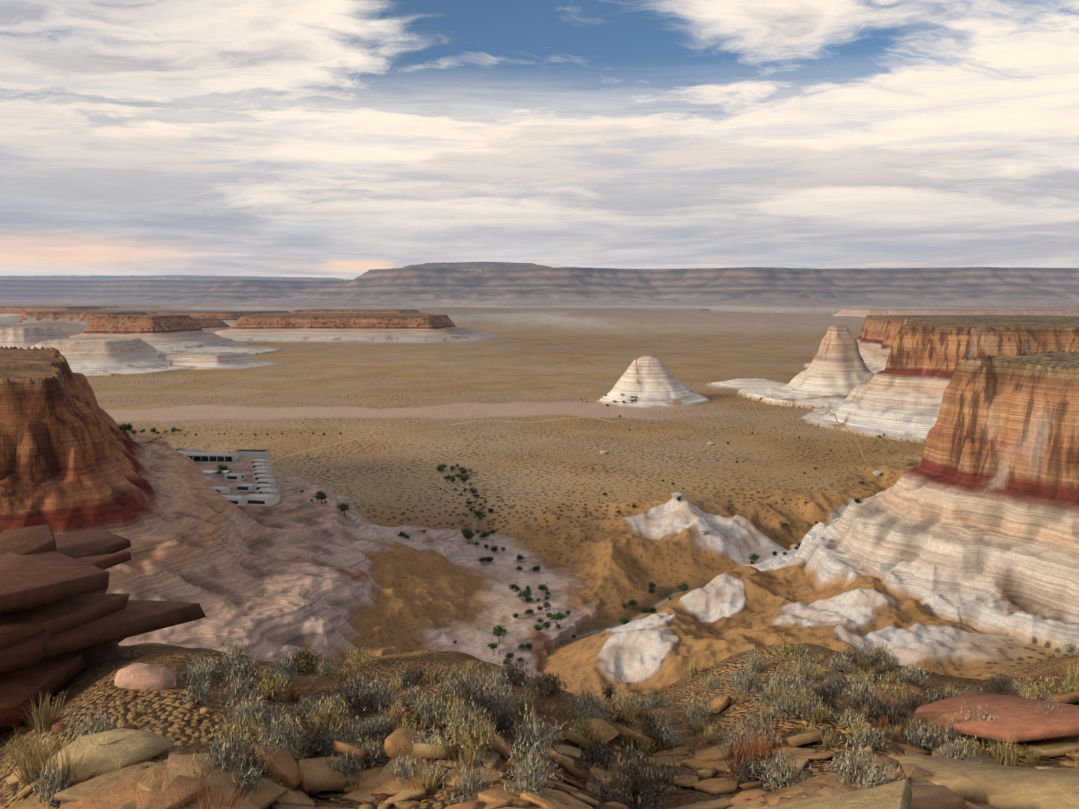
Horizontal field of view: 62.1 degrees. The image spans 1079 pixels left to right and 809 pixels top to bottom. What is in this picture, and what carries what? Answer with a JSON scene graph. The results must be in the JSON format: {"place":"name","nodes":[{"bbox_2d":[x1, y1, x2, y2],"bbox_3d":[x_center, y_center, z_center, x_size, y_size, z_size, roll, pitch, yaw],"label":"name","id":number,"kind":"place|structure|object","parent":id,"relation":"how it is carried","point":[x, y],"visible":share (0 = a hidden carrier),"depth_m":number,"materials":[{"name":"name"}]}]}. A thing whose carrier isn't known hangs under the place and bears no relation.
{"place":"outdoors","nodes":[
{"label":"outdoors","id":0,"kind":"place"},
{"bbox_2d":[141,337,875,503],"bbox_3d":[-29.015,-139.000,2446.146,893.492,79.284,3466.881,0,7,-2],"label":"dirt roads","id":1,"kind":"structure","parent":0,"point":[282,483],"depth_m":1198.72,"materials":[{"name":"beige soil"}]},
{"bbox_2d":[0,262,1078,808],"bbox_3d":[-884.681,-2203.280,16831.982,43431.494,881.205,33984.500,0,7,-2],"label":"terrain","id":2,"kind":"structure","parent":0,"point":[944,550],"depth_m":754.41,"materials":[{"name":"beige stone"}]},
{"bbox_2d":[0,524,205,735],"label":"outcrop rock","id":3,"kind":"object","parent":2,"relation":"on","point":[65,617],"visible":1,"depth_m":12.12,"materials":[{"name":"stone"}]},
{"bbox_2d":[117,423,131,434],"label":"tree","id":4,"kind":"object","parent":2,"relation":"on","point":[124,427],"visible":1,"depth_m":739.55,"materials":[{"name":"green plant"}]},
{"bbox_2d":[202,470,229,472],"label":"swimming pool","id":5,"kind":"structure","parent":2,"relation":"on","point":[212,471],"depth_m":776.97,"materials":[{"name":"white liquid"}]},
{"bbox_2d":[213,469,222,476],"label":"tree","id":6,"kind":"object","parent":2,"relation":"on","point":[219,471],"visible":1,"depth_m":765.92,"materials":[{"name":"green plant"}]},
{"bbox_2d":[218,463,227,469],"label":"shrub","id":7,"kind":"object","parent":2,"relation":"on","point":[223,467],"visible":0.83,"depth_m":793.58,"materials":[{"name":"green plant"}]},
{"bbox_2d":[177,449,279,505],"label":"resort buildings","id":8,"kind":"structure","parent":2,"relation":"on","point":[261,464],"depth_m":740.27,"materials":[{"name":"white concrete"}]},
{"bbox_2d":[188,456,269,503],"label":"windows","id":9,"kind":"structure","parent":8,"relation":"attached to","point":[204,458],"depth_m":747.72,"materials":[{"name":"black glass"}]},
{"bbox_2d":[312,491,326,503],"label":"tree","id":10,"kind":"object","parent":2,"relation":"on","point":[321,496],"visible":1,"depth_m":733.62,"materials":[{"name":"green plant"}]},
{"bbox_2d":[336,502,350,515],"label":"tree","id":11,"kind":"object","parent":2,"relation":"on","point":[343,506],"visible":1,"depth_m":718.46,"materials":[{"name":"green plant"}]},
{"bbox_2d":[436,463,447,468],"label":"tree","id":12,"kind":"object","parent":2,"relation":"on","point":[442,465],"visible":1,"depth_m":961.66,"materials":[{"name":"green plant"}]},
{"bbox_2d":[443,474,452,480],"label":"tree","id":13,"kind":"object","parent":2,"relation":"on","point":[448,476],"visible":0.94,"depth_m":904.77,"materials":[{"name":"green plant"}]},
{"bbox_2d":[459,474,470,479],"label":"tree","id":14,"kind":"object","parent":2,"relation":"on","point":[467,477],"visible":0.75,"depth_m":897.70,"materials":[{"name":"green plant"}]},
{"bbox_2d":[461,527,473,534],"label":"tree","id":15,"kind":"object","parent":2,"relation":"on","point":[466,529],"visible":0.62,"depth_m":745.14,"materials":[{"name":"green plant"}]},
{"bbox_2d":[463,530,475,543],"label":"tree","id":16,"kind":"object","parent":2,"relation":"on","point":[470,534],"visible":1,"depth_m":733.49,"materials":[{"name":"green plant"}]},
{"bbox_2d":[473,510,481,518],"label":"tree","id":17,"kind":"object","parent":2,"relation":"on","point":[477,513],"visible":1,"depth_m":801.05,"materials":[{"name":"green plant"}]},
{"bbox_2d":[478,556,487,564],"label":"shrub","id":18,"kind":"object","parent":2,"relation":"on","point":[483,559],"visible":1,"depth_m":681.77,"materials":[{"name":"green plant"}]},
{"bbox_2d":[482,531,489,536],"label":"shrub","id":19,"kind":"object","parent":2,"relation":"on","point":[487,534],"visible":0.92,"depth_m":745.84,"materials":[{"name":"green plant"}]},
{"bbox_2d":[487,642,498,650],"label":"shrub","id":20,"kind":"object","parent":2,"relation":"on","point":[493,646],"visible":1,"depth_m":517.74,"materials":[{"name":"green plant"}]},
{"bbox_2d":[490,545,498,552],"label":"shrub","id":21,"kind":"object","parent":2,"relation":"on","point":[493,548],"visible":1,"depth_m":708.10,"materials":[{"name":"green plant"}]},
{"bbox_2d":[490,624,509,642],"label":"tree","id":22,"kind":"object","parent":2,"relation":"on","point":[498,630],"visible":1,"depth_m":530.45,"materials":[{"name":"green plant"}]},
{"bbox_2d":[505,652,513,658],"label":"shrub","id":23,"kind":"object","parent":2,"relation":"on","point":[508,655],"visible":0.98,"depth_m":508.56,"materials":[{"name":"green plant"}]},
{"bbox_2d":[508,581,518,591],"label":"shrub","id":24,"kind":"object","parent":2,"relation":"on","point":[512,586],"visible":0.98,"depth_m":622.44,"materials":[{"name":"green plant"}]},
{"bbox_2d":[515,554,523,560],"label":"shrub","id":25,"kind":"object","parent":2,"relation":"on","point":[518,557],"visible":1,"depth_m":691.63,"materials":[{"name":"green plant"}]},
{"bbox_2d":[518,643,525,649],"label":"shrub","id":26,"kind":"object","parent":2,"relation":"on","point":[522,646],"visible":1,"depth_m":527.32,"materials":[{"name":"green plant"}]},
{"bbox_2d":[514,588,531,601],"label":"tree","id":27,"kind":"object","parent":2,"relation":"on","point":[524,593],"visible":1,"depth_m":602.98,"materials":[{"name":"green plant"}]},
{"bbox_2d":[523,607,533,615],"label":"shrub","id":28,"kind":"object","parent":2,"relation":"on","point":[528,611],"visible":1,"depth_m":579.70,"materials":[{"name":"green plant"}]},
{"bbox_2d":[524,596,534,602],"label":"shrub","id":29,"kind":"object","parent":2,"relation":"on","point":[529,599],"visible":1,"depth_m":601.19,"materials":[{"name":"green plant"}]},
{"bbox_2d":[526,642,532,648],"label":"shrub","id":30,"kind":"object","parent":2,"relation":"on","point":[528,645],"visible":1,"depth_m":529.36,"materials":[{"name":"green plant"}]},
{"bbox_2d":[531,563,541,572],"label":"shrub","id":31,"kind":"object","parent":2,"relation":"on","point":[536,568],"visible":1,"depth_m":666.46,"materials":[{"name":"green plant"}]},
{"bbox_2d":[532,623,542,630],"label":"tree","id":32,"kind":"object","parent":2,"relation":"on","point":[537,627],"visible":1,"depth_m":549.39,"materials":[{"name":"green plant"}]},
{"bbox_2d":[0,634,1078,808],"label":"desert shrubs","id":33,"kind":"object","parent":2,"relation":"on","point":[248,727],"visible":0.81,"depth_m":8.38,"materials":[{"name":"green plant"}]},
{"bbox_2d":[0,662,1078,808],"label":"rock slabs","id":34,"kind":"object","parent":2,"relation":"on","point":[119,763],"visible":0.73,"depth_m":6.79,"materials":[{"name":"stone"}]},
{"bbox_2d":[537,583,547,590],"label":"shrub","id":35,"kind":"object","parent":2,"relation":"on","point":[543,587],"visible":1,"depth_m":624.87,"materials":[{"name":"green plant"}]},
{"bbox_2d":[542,620,550,629],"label":"shrub","id":36,"kind":"object","parent":2,"relation":"on","point":[547,625],"visible":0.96,"depth_m":559.17,"materials":[{"name":"green plant"}]},
{"bbox_2d":[543,601,550,611],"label":"tree","id":37,"kind":"object","parent":2,"relation":"on","point":[545,605],"visible":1,"depth_m":586.78,"materials":[{"name":"green plant"}]},
{"bbox_2d":[550,610,566,624],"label":"tree","id":38,"kind":"object","parent":2,"relation":"on","point":[559,616],"visible":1,"depth_m":566.69,"materials":[{"name":"green plant"}]},
{"bbox_2d":[618,618,631,624],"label":"shrub","id":39,"kind":"object","parent":2,"relation":"on","point":[624,621],"visible":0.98,"depth_m":565.64,"materials":[{"name":"green plant"}]},
{"bbox_2d":[627,597,636,607],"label":"shrub","id":40,"kind":"object","parent":2,"relation":"on","point":[633,602],"visible":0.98,"depth_m":620.21,"materials":[{"name":"green plant"}]},
{"bbox_2d":[641,606,647,614],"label":"shrub","id":41,"kind":"object","parent":2,"relation":"on","point":[644,610],"visible":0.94,"depth_m":609.33,"materials":[{"name":"green plant"}]},
{"bbox_2d":[647,607,656,613],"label":"shrub","id":42,"kind":"object","parent":2,"relation":"on","point":[651,610],"visible":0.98,"depth_m":601.22,"materials":[{"name":"green plant"}]},
{"bbox_2d":[648,582,655,588],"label":"shrub","id":43,"kind":"object","parent":2,"relation":"on","point":[651,584],"visible":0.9,"depth_m":654.43,"materials":[{"name":"green plant"}]},
{"bbox_2d":[648,587,655,593],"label":"shrub","id":44,"kind":"object","parent":2,"relation":"on","point":[651,590],"visible":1,"depth_m":645.18,"materials":[{"name":"green plant"}]},
{"bbox_2d":[674,582,688,592],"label":"shrub","id":45,"kind":"object","parent":2,"relation":"on","point":[679,585],"visible":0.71,"depth_m":654.36,"materials":[{"name":"green plant"}]},
{"bbox_2d":[679,586,688,592],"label":"shrub","id":46,"kind":"object","parent":2,"relation":"on","point":[684,590],"visible":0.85,"depth_m":650.37,"materials":[{"name":"green plant"}]},
{"bbox_2d":[600,442,882,533],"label":"tent pavilions","id":47,"kind":"object","parent":2,"relation":"on","point":[702,530],"visible":0.88,"depth_m":786.18,"materials":[{"name":"fabric"}]},
{"bbox_2d":[748,554,760,562],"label":"tree","id":48,"kind":"object","parent":2,"relation":"on","point":[755,557],"visible":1,"depth_m":709.75,"materials":[{"name":"green plant"}]},
{"bbox_2d":[0,0,1078,279],"label":"sky","id":49,"kind":"structure","parent":0,"point":[341,139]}
]}

